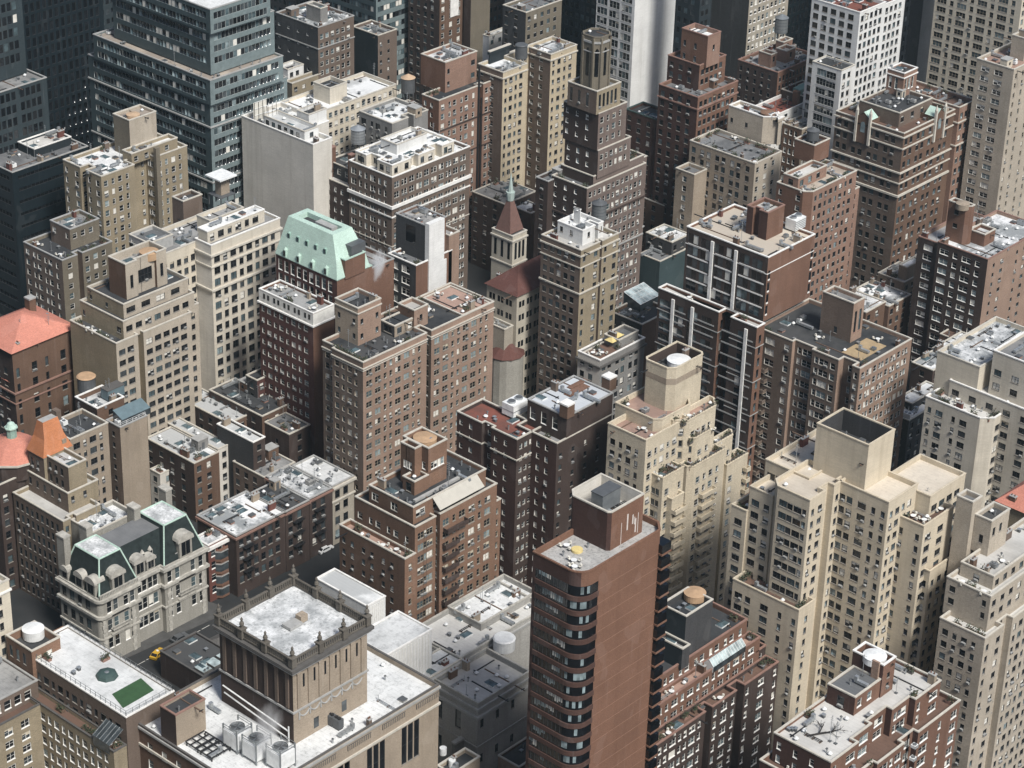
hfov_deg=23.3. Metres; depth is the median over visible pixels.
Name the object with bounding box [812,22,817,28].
window
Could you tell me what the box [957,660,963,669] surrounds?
window
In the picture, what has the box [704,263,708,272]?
window
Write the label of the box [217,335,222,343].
window
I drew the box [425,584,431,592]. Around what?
window
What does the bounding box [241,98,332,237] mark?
white wrapped block
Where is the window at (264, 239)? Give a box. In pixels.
[262,235,267,243]
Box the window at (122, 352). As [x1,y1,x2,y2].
[119,349,125,356]
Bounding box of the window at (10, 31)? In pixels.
[8,29,12,37]
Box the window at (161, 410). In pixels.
[158,407,164,414]
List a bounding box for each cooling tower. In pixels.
[222,714,252,754]
[241,725,271,765]
[265,734,295,767]
[502,394,527,417]
[785,212,805,232]
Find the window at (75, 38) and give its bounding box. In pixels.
[74,36,77,45]
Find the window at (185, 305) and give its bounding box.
[182,301,188,309]
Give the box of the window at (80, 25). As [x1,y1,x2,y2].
[79,23,82,31]
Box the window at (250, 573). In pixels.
[247,571,251,580]
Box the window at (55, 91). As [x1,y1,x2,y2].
[54,89,57,97]
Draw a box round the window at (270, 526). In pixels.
[268,524,272,532]
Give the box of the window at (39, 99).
[37,96,41,104]
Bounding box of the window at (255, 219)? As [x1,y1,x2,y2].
[252,215,257,223]
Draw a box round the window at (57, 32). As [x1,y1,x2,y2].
[56,30,59,39]
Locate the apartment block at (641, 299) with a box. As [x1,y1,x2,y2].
[614,282,657,386]
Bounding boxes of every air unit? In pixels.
[59,417,67,426]
[74,426,84,433]
[100,380,124,401]
[114,419,120,424]
[188,446,195,452]
[212,529,220,536]
[284,467,291,473]
[305,476,315,485]
[340,13,348,17]
[343,96,351,101]
[369,145,378,150]
[418,206,428,214]
[440,484,447,490]
[575,223,585,228]
[618,311,627,315]
[641,406,649,412]
[794,171,802,175]
[799,54,806,59]
[799,314,806,320]
[903,410,912,418]
[983,216,991,222]
[989,560,998,568]
[1017,219,1023,225]
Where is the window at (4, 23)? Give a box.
[2,17,6,25]
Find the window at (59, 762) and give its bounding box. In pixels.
[57,757,61,766]
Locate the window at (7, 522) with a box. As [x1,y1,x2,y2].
[5,518,9,527]
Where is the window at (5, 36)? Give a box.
[3,30,7,38]
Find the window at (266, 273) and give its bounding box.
[263,270,268,278]
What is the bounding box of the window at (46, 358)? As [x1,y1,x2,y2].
[45,356,48,366]
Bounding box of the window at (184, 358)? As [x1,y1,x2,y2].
[182,354,188,361]
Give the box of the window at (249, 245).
[246,242,251,250]
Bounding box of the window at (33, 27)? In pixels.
[32,26,35,34]
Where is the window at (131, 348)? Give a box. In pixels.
[127,345,133,352]
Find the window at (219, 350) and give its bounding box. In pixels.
[217,346,222,355]
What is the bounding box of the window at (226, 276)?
[224,274,227,282]
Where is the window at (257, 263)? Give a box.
[256,261,259,269]
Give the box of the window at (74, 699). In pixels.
[72,694,77,705]
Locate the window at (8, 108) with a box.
[7,106,10,114]
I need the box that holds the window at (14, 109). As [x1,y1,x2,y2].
[12,104,16,112]
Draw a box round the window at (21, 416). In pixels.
[20,414,23,424]
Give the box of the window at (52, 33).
[50,32,53,40]
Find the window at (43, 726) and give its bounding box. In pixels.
[42,724,45,733]
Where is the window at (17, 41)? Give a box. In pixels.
[15,40,18,48]
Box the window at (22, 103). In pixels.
[21,101,24,110]
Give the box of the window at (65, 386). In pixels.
[62,380,67,390]
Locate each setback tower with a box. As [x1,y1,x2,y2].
[533,27,647,307]
[605,341,750,605]
[625,23,738,225]
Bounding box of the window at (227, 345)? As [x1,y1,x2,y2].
[226,343,229,351]
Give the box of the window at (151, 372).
[148,369,154,376]
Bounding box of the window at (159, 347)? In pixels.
[155,344,161,351]
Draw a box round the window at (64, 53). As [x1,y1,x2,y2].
[63,51,66,59]
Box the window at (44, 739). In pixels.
[43,736,46,745]
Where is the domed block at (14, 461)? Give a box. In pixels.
[0,421,31,591]
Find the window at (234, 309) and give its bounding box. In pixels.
[232,305,237,314]
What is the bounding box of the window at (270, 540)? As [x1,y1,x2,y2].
[268,536,272,544]
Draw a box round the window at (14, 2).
[12,1,15,9]
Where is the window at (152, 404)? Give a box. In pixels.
[149,400,155,407]
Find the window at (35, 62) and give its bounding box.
[34,60,37,69]
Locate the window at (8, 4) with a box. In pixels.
[6,2,10,11]
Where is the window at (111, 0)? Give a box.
[103,0,112,28]
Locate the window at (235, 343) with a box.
[233,339,238,348]
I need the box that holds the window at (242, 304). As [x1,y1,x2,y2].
[241,302,244,310]
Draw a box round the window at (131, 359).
[128,356,134,363]
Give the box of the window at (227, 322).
[225,320,229,328]
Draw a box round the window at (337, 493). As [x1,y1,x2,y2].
[335,489,339,499]
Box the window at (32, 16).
[31,14,34,22]
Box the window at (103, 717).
[101,713,105,721]
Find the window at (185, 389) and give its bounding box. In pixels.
[183,385,189,393]
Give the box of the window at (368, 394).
[366,390,372,398]
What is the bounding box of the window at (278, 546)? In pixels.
[276,544,279,552]
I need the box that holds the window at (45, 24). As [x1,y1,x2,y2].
[44,22,47,31]
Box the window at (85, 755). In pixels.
[83,751,88,761]
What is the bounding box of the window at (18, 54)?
[16,53,19,61]
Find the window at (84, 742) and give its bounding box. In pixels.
[82,739,87,749]
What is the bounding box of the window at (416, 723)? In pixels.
[414,719,418,757]
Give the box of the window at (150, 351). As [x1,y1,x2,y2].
[147,348,152,355]
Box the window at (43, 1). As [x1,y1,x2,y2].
[42,0,45,7]
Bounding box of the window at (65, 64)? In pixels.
[64,63,67,71]
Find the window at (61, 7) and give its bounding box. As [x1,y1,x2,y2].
[60,5,63,14]
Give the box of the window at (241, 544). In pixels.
[239,539,243,547]
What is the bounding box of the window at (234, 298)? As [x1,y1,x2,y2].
[232,294,237,302]
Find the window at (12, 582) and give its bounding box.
[10,579,15,587]
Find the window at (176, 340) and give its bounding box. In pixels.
[173,336,178,344]
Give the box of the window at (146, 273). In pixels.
[140,265,152,282]
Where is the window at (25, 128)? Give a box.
[23,127,26,135]
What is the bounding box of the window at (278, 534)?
[275,532,279,541]
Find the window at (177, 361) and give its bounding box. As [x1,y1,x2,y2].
[173,358,179,365]
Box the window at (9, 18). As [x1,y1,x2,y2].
[7,16,11,24]
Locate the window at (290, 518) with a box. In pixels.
[288,514,292,523]
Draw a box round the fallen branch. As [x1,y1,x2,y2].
[807,720,845,738]
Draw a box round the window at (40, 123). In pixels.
[39,121,43,129]
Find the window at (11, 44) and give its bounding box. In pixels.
[9,42,13,50]
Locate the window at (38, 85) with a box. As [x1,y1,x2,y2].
[36,83,40,91]
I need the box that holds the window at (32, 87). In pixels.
[31,85,35,93]
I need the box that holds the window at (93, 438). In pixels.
[90,435,96,443]
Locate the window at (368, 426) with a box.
[366,422,372,429]
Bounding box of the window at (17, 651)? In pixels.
[16,649,19,661]
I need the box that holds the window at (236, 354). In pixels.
[233,350,238,359]
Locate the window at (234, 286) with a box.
[231,283,237,291]
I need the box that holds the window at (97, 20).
[96,18,99,26]
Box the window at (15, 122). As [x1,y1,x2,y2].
[13,117,17,125]
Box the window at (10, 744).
[5,739,13,750]
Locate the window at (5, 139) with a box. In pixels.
[3,133,7,141]
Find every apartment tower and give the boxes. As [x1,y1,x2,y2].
[0,573,12,659]
[12,407,100,613]
[387,204,459,306]
[408,0,463,103]
[421,42,490,257]
[463,0,489,72]
[477,36,577,189]
[525,473,671,767]
[595,0,675,107]
[655,197,815,494]
[710,0,787,79]
[802,0,904,162]
[926,0,1023,96]
[960,28,1023,218]
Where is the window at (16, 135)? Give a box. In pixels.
[14,130,18,138]
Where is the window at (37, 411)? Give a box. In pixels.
[35,407,40,417]
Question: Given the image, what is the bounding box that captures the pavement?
[121,601,221,658]
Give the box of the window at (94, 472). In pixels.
[92,468,97,475]
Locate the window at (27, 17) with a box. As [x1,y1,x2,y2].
[25,16,28,24]
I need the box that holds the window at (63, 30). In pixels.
[62,28,65,37]
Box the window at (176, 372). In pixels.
[174,368,180,375]
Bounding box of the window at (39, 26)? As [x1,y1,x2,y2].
[38,24,41,32]
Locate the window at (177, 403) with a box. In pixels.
[175,399,181,407]
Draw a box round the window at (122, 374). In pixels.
[120,370,126,377]
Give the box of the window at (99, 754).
[97,749,101,758]
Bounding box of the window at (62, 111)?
[61,109,64,117]
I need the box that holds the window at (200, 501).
[198,498,202,505]
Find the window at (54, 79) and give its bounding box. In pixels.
[53,77,56,86]
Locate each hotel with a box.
[329,123,471,288]
[830,62,971,286]
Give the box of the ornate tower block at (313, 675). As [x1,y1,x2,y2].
[138,564,440,767]
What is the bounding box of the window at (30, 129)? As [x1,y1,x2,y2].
[28,125,32,133]
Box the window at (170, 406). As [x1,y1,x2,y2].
[167,403,172,410]
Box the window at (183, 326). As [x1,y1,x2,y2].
[181,322,186,330]
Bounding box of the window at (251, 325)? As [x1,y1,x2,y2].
[248,321,253,330]
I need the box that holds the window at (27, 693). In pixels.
[24,689,30,700]
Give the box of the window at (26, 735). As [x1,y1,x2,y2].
[22,730,30,741]
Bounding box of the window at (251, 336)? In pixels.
[249,332,253,341]
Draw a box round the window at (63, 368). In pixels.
[61,364,66,372]
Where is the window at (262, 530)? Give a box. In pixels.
[261,528,265,536]
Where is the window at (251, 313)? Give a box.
[248,310,253,318]
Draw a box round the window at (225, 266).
[223,263,227,271]
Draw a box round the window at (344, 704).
[342,699,346,711]
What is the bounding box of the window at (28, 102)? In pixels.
[26,100,30,108]
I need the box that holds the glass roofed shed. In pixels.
[159,631,219,688]
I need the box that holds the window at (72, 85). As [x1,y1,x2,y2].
[71,83,74,91]
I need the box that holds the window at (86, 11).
[84,10,87,18]
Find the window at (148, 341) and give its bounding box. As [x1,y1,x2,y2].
[146,337,152,345]
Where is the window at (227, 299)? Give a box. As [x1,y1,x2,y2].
[225,297,228,305]
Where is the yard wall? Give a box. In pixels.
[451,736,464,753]
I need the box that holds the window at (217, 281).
[215,277,220,286]
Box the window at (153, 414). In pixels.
[150,411,155,418]
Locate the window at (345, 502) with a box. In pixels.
[343,498,347,508]
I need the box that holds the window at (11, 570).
[9,567,14,575]
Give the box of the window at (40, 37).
[38,35,42,44]
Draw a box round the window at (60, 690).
[58,685,62,695]
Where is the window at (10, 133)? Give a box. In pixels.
[9,131,12,140]
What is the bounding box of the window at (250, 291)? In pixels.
[247,287,252,296]
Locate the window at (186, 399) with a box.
[184,395,189,403]
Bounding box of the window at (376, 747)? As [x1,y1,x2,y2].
[373,743,378,767]
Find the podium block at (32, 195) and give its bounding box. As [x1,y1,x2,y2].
[0,126,87,314]
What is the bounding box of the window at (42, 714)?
[41,712,44,721]
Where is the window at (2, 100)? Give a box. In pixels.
[0,95,4,103]
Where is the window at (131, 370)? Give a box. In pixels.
[129,366,134,374]
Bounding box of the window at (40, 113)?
[38,109,42,117]
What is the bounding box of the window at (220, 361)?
[218,357,222,366]
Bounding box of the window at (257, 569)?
[255,567,258,576]
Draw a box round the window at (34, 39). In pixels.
[33,37,36,46]
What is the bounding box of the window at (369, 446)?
[366,442,371,450]
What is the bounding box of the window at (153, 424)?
[150,421,156,428]
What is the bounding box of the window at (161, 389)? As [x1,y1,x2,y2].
[157,386,163,393]
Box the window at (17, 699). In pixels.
[14,694,21,705]
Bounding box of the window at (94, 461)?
[91,457,97,465]
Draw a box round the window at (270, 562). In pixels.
[269,560,273,568]
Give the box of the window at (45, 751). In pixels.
[44,748,47,757]
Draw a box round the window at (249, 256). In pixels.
[247,253,251,261]
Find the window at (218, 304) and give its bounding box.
[216,301,221,309]
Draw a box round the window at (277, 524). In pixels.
[275,520,279,529]
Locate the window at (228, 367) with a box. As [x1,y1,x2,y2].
[227,365,230,373]
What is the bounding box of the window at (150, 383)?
[148,379,154,387]
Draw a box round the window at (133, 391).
[130,387,135,395]
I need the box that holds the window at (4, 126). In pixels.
[2,121,6,129]
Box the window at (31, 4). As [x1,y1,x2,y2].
[30,2,33,11]
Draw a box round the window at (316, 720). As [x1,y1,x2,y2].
[314,716,318,727]
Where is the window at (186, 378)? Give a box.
[183,375,188,382]
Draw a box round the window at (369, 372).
[366,369,372,376]
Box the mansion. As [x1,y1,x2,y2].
[55,483,209,656]
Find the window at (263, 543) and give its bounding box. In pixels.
[261,540,265,548]
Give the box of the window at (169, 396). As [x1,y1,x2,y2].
[166,393,172,400]
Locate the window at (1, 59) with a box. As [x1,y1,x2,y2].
[0,58,3,66]
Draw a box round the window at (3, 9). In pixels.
[1,4,5,12]
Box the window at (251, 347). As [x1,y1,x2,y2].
[249,343,254,352]
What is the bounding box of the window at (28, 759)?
[24,754,32,765]
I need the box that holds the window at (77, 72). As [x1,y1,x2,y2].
[76,70,79,78]
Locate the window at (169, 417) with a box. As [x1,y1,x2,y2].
[167,413,173,421]
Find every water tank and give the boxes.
[76,371,95,392]
[350,125,365,148]
[401,74,415,99]
[515,42,527,61]
[591,199,606,222]
[774,14,788,40]
[806,127,819,142]
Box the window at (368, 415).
[366,411,372,419]
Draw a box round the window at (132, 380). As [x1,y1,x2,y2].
[129,377,135,384]
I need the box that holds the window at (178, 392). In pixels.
[175,389,180,396]
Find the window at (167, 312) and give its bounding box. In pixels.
[164,309,170,316]
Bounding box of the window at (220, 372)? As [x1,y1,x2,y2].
[218,368,223,377]
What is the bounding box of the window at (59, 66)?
[58,64,61,72]
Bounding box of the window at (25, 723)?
[21,718,29,729]
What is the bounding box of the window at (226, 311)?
[225,309,228,317]
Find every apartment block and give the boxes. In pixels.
[0,294,75,435]
[0,620,174,767]
[23,209,112,321]
[60,402,111,503]
[62,104,188,252]
[69,240,201,435]
[74,380,124,419]
[105,398,150,510]
[128,197,282,390]
[171,186,202,223]
[257,208,393,458]
[276,0,354,78]
[276,63,399,155]
[283,60,320,97]
[321,282,494,519]
[335,426,501,622]
[354,19,396,96]
[359,93,427,146]
[455,371,616,587]
[502,0,561,50]
[536,206,619,393]
[575,324,646,419]
[614,282,657,386]
[655,586,778,767]
[672,100,792,231]
[724,407,965,750]
[737,36,806,104]
[752,285,912,483]
[759,641,960,767]
[775,133,859,302]
[907,197,1023,361]
[919,331,1023,509]
[933,316,1023,394]
[933,488,1023,767]
[995,481,1023,527]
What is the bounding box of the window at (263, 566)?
[262,564,266,572]
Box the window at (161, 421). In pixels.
[159,417,165,424]
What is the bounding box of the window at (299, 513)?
[297,509,301,518]
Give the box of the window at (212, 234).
[210,233,214,240]
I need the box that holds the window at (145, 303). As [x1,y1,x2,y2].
[141,299,150,307]
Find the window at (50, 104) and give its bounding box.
[49,102,52,110]
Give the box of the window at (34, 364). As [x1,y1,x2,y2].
[32,360,37,371]
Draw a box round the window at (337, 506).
[335,502,339,512]
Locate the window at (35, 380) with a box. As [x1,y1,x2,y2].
[33,376,37,384]
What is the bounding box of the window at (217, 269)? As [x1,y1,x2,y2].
[214,266,219,275]
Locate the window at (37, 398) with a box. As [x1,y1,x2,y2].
[34,391,39,402]
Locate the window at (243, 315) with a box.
[241,314,245,321]
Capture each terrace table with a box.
[277,285,287,291]
[377,541,389,546]
[389,547,400,553]
[433,290,443,296]
[558,540,571,550]
[567,555,581,564]
[567,562,582,569]
[637,426,647,432]
[663,727,675,737]
[664,686,677,694]
[712,693,724,701]
[815,333,824,340]
[872,336,882,342]
[906,511,917,520]
[918,516,930,524]
[979,586,991,595]
[996,556,1009,564]
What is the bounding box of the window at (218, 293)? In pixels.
[215,289,221,298]
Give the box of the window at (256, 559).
[254,555,258,564]
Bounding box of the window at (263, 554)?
[261,551,265,560]
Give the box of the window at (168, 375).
[165,372,171,379]
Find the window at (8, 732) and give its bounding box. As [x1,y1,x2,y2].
[4,726,13,738]
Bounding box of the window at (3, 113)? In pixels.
[1,108,5,116]
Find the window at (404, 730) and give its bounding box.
[402,726,406,765]
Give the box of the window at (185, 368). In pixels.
[182,365,187,372]
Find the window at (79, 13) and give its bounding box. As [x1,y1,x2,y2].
[78,12,81,20]
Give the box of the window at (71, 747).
[69,742,73,751]
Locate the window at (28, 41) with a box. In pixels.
[27,39,30,48]
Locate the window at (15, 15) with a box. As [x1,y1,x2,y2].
[13,14,16,22]
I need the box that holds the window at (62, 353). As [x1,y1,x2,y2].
[60,349,65,359]
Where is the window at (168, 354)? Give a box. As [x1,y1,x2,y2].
[164,351,170,358]
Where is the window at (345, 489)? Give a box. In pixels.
[343,485,347,495]
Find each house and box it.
[148,426,220,521]
[150,463,169,504]
[167,417,229,501]
[195,388,246,435]
[195,490,285,596]
[198,528,229,601]
[208,376,286,435]
[216,415,265,497]
[232,442,295,495]
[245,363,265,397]
[250,476,310,571]
[264,401,310,462]
[264,461,333,557]
[291,454,356,544]
[438,746,480,767]
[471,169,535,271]
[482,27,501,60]
[497,737,525,767]
[516,193,534,260]
[639,244,685,292]
[642,197,664,251]
[645,218,686,254]
[757,90,804,149]
[780,105,807,179]
[781,80,804,102]
[849,280,886,325]
[856,276,911,334]
[877,259,913,326]
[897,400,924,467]
[898,255,915,280]
[904,380,933,410]
[909,343,943,389]
[932,331,965,349]
[940,329,957,339]
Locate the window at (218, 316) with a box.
[216,312,221,321]
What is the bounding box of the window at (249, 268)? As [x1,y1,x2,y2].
[247,264,252,273]
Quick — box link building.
[423,648,462,680]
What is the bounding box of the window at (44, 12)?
[43,11,46,19]
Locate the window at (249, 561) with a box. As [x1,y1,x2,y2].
[247,559,251,568]
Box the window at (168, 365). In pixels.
[165,361,170,369]
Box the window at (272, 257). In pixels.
[271,255,274,263]
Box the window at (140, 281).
[138,270,141,283]
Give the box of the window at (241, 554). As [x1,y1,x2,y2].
[239,551,243,559]
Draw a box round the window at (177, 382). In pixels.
[174,379,180,386]
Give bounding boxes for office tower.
[0,0,49,153]
[88,0,288,211]
[103,0,113,29]
[270,0,317,52]
[318,0,407,99]
[489,0,504,31]
[561,0,596,76]
[673,0,711,51]
[899,0,910,62]
[904,0,934,82]
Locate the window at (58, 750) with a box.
[56,745,60,754]
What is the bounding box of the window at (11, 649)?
[9,644,13,657]
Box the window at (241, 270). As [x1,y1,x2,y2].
[240,268,243,276]
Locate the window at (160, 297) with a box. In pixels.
[156,293,164,301]
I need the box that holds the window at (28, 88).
[25,87,29,95]
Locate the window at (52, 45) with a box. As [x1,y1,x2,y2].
[51,44,54,52]
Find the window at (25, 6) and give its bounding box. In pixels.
[24,4,27,13]
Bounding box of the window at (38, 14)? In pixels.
[37,12,40,21]
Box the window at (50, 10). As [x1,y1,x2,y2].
[49,9,52,17]
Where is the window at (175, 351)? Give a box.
[173,347,179,355]
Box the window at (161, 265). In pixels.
[160,263,163,276]
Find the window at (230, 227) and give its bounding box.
[227,226,231,233]
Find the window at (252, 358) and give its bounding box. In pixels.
[249,354,255,363]
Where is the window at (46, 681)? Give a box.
[44,676,48,686]
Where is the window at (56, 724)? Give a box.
[54,721,58,730]
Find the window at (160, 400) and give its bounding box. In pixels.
[158,396,163,404]
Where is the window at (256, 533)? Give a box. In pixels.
[254,531,258,540]
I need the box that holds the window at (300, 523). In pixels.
[297,521,301,530]
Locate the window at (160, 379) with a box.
[157,376,162,383]
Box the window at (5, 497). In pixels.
[3,493,8,502]
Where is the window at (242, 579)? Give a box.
[240,575,244,583]
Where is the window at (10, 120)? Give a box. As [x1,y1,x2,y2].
[8,119,11,127]
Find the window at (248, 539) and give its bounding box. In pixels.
[246,535,250,544]
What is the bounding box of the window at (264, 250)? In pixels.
[262,246,268,255]
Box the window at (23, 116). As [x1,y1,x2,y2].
[22,114,25,122]
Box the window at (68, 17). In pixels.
[67,15,70,24]
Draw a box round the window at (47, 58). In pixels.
[46,57,49,65]
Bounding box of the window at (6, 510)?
[4,506,8,514]
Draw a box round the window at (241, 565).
[240,563,244,571]
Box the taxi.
[149,647,162,660]
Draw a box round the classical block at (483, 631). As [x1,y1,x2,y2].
[423,573,531,767]
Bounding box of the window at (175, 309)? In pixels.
[173,305,179,312]
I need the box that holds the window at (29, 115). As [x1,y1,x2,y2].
[27,112,31,120]
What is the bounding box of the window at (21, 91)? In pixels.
[20,89,24,97]
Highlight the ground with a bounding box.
[0,0,1023,767]
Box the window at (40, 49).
[39,47,42,55]
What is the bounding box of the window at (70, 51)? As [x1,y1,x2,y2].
[69,50,72,58]
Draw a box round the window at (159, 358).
[156,355,161,362]
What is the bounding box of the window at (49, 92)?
[48,91,51,99]
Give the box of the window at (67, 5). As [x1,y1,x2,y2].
[66,3,69,12]
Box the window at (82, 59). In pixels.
[81,57,84,65]
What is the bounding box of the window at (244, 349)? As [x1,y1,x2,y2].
[242,347,245,355]
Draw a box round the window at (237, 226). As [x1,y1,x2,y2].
[235,222,241,230]
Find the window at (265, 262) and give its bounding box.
[263,258,267,266]
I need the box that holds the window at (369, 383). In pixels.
[366,379,372,387]
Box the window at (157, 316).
[155,312,160,320]
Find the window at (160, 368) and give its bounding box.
[156,365,162,373]
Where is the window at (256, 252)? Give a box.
[255,250,258,258]
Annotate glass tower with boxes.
[22,0,103,149]
[786,0,811,50]
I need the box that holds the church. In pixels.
[485,174,540,415]
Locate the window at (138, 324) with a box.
[136,320,141,328]
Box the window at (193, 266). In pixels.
[191,264,195,272]
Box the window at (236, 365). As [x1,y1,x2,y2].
[234,362,239,370]
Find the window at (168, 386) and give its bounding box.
[166,382,172,390]
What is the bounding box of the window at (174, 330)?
[172,326,178,334]
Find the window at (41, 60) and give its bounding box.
[40,58,43,67]
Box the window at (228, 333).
[226,331,229,339]
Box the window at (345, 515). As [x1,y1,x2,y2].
[343,511,347,520]
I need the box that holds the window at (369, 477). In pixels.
[366,473,371,481]
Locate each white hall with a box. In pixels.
[317,568,385,623]
[367,610,432,673]
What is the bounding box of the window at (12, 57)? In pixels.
[10,54,14,62]
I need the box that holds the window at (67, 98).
[66,96,69,104]
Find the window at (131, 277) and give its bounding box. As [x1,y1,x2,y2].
[130,275,133,288]
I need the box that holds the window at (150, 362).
[147,358,153,366]
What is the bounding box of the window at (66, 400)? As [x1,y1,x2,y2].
[63,395,68,405]
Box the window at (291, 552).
[289,550,293,558]
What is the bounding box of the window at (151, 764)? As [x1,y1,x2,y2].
[149,759,153,767]
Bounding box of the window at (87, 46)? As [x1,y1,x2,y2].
[86,44,89,52]
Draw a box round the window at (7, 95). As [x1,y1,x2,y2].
[6,93,9,102]
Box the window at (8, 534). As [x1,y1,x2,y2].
[6,530,11,539]
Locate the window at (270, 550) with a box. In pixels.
[269,548,272,556]
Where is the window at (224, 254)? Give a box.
[223,252,227,259]
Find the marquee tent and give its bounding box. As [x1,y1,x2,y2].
[209,634,219,644]
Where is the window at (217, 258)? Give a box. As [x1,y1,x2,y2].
[214,255,219,263]
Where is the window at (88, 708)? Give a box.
[86,703,91,714]
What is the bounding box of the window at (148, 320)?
[145,316,151,324]
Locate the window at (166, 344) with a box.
[164,340,170,348]
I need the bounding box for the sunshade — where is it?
[605,337,615,346]
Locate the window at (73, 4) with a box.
[72,2,75,10]
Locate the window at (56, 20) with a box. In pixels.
[55,19,58,27]
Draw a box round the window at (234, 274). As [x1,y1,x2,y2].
[231,271,236,279]
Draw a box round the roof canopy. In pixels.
[205,168,236,204]
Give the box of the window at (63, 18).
[61,17,64,25]
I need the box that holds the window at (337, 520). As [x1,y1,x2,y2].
[335,515,339,525]
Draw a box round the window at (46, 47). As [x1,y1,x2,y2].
[45,45,48,53]
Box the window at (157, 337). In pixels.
[155,333,160,341]
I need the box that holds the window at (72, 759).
[70,754,74,764]
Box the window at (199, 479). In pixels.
[197,476,201,483]
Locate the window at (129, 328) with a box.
[126,324,132,332]
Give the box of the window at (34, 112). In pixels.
[33,110,36,119]
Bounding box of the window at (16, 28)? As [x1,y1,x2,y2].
[14,27,17,35]
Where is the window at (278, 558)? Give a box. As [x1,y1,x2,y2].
[276,556,279,564]
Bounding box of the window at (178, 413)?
[176,409,181,417]
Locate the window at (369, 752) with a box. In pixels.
[367,747,371,767]
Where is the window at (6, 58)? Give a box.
[5,56,9,64]
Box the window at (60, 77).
[59,76,62,84]
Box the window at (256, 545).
[254,543,258,552]
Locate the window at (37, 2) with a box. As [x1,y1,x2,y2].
[36,1,39,9]
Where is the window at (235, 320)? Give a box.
[232,317,238,325]
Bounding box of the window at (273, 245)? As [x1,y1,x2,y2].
[271,243,274,251]
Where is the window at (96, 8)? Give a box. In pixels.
[95,6,98,15]
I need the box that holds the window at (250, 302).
[248,299,253,307]
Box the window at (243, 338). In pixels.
[242,336,245,344]
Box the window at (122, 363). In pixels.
[120,359,126,367]
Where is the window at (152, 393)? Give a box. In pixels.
[149,390,154,397]
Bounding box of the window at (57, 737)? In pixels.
[55,733,59,742]
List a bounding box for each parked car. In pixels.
[170,632,188,642]
[318,545,333,553]
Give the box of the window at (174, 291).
[171,287,179,295]
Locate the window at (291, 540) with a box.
[289,538,292,546]
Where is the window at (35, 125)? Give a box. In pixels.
[34,123,37,131]
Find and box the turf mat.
[112,678,152,707]
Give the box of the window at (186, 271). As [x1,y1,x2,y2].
[184,267,188,275]
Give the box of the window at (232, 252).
[230,248,236,256]
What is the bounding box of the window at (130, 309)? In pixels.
[126,305,135,314]
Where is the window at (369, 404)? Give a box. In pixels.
[366,401,371,408]
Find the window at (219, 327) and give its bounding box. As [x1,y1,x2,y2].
[216,323,222,332]
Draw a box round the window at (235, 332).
[233,328,238,336]
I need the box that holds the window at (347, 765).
[338,761,349,767]
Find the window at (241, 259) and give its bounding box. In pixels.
[239,256,243,264]
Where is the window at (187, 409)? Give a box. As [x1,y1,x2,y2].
[184,406,189,413]
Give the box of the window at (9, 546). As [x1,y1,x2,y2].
[7,542,12,551]
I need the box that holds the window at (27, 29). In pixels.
[26,28,29,36]
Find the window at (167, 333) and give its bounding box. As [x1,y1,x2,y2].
[163,330,169,337]
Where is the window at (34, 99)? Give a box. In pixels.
[32,98,35,106]
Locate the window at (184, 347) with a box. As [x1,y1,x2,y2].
[181,344,187,351]
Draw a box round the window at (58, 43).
[57,42,60,50]
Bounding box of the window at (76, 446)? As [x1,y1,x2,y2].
[73,442,79,450]
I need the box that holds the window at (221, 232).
[218,229,223,237]
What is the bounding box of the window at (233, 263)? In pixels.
[231,259,236,268]
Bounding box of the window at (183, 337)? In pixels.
[181,333,187,340]
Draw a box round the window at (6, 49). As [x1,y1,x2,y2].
[4,43,8,51]
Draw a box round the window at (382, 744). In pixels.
[380,739,384,767]
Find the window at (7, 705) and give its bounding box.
[4,699,11,710]
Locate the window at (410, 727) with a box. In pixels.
[408,722,412,761]
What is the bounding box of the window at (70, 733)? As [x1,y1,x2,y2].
[68,730,72,739]
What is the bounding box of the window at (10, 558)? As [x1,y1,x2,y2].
[8,555,13,563]
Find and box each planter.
[42,652,52,661]
[56,703,64,713]
[81,724,90,731]
[87,727,95,734]
[100,651,109,662]
[112,738,122,749]
[156,464,162,472]
[194,451,201,460]
[205,527,212,535]
[281,423,287,430]
[354,524,362,532]
[462,304,468,312]
[658,731,664,740]
[659,464,666,472]
[665,720,675,730]
[681,415,687,425]
[681,710,689,720]
[687,434,694,443]
[692,703,700,713]
[729,613,737,622]
[739,571,746,581]
[740,314,747,321]
[744,570,751,580]
[746,631,755,640]
[758,657,766,667]
[761,144,767,150]
[765,657,773,665]
[799,597,806,605]
[805,707,814,718]
[865,757,875,767]
[904,662,913,674]
[909,689,918,696]
[945,695,955,705]
[976,627,985,636]
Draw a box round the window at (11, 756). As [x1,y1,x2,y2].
[7,751,15,762]
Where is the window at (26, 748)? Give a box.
[23,742,31,753]
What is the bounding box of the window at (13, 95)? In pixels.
[11,91,15,100]
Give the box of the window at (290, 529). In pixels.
[288,526,292,535]
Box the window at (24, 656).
[23,653,26,665]
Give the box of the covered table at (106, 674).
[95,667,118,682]
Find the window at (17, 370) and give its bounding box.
[16,368,19,377]
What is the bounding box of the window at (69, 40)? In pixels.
[68,38,71,46]
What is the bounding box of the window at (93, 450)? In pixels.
[90,446,96,454]
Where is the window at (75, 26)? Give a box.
[73,25,76,33]
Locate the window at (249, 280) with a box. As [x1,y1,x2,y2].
[247,276,252,284]

